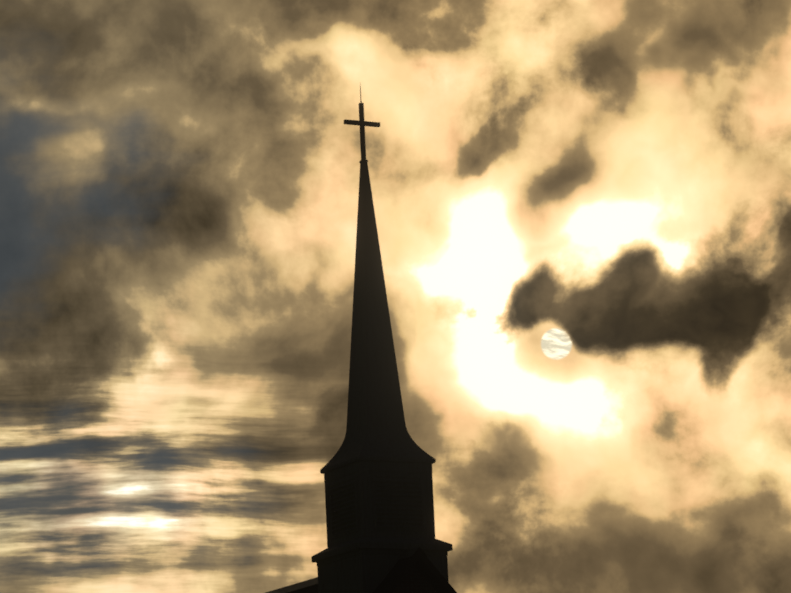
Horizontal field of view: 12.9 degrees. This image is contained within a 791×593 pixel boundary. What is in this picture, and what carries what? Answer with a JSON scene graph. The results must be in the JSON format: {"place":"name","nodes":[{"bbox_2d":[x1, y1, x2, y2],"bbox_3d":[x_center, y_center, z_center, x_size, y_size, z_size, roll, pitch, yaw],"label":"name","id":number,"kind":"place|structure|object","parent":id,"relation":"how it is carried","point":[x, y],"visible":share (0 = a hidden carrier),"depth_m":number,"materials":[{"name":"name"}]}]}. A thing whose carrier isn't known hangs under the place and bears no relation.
{"place":"outdoors","nodes":[
{"label":"outdoors","id":0,"kind":"place"},
{"bbox_2d":[0,0,790,592],"label":"sky","id":1,"kind":"structure","parent":0,"point":[582,208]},
{"bbox_2d":[392,566,437,592],"bbox_3d":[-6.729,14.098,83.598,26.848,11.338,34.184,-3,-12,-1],"label":"church walls","id":2,"kind":"structure","parent":0,"point":[414,580],"depth_m":71.26,"materials":[{"name":"black"}]},
{"bbox_2d":[288,549,456,592],"bbox_3d":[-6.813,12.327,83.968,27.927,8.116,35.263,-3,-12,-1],"label":"roof","id":3,"kind":"structure","parent":2,"relation":"on","point":[419,560],"depth_m":71.08,"materials":[{"name":"black"}]},
{"bbox_2d":[266,547,427,592],"bbox_3d":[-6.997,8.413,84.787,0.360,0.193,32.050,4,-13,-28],"label":"roof","id":4,"kind":"structure","parent":3,"relation":"on","point":[314,581],"depth_m":75.25,"materials":[{"name":"black metal"}]},
{"bbox_2d":[311,159,452,592],"bbox_3d":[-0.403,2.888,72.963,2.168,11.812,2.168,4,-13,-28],"label":"steeple","id":5,"kind":"object","parent":2,"relation":"on","point":[376,470],"visible":0.94,"depth_m":72.35,"materials":[{"name":"paint"}]},
{"bbox_2d":[344,103,379,159],"bbox_3d":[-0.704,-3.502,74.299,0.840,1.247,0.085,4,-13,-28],"label":"cross","id":6,"kind":"object","parent":5,"relation":"on","point":[361,123],"visible":0.92,"depth_m":74.27,"materials":[{"name":"black paint"}]}
]}

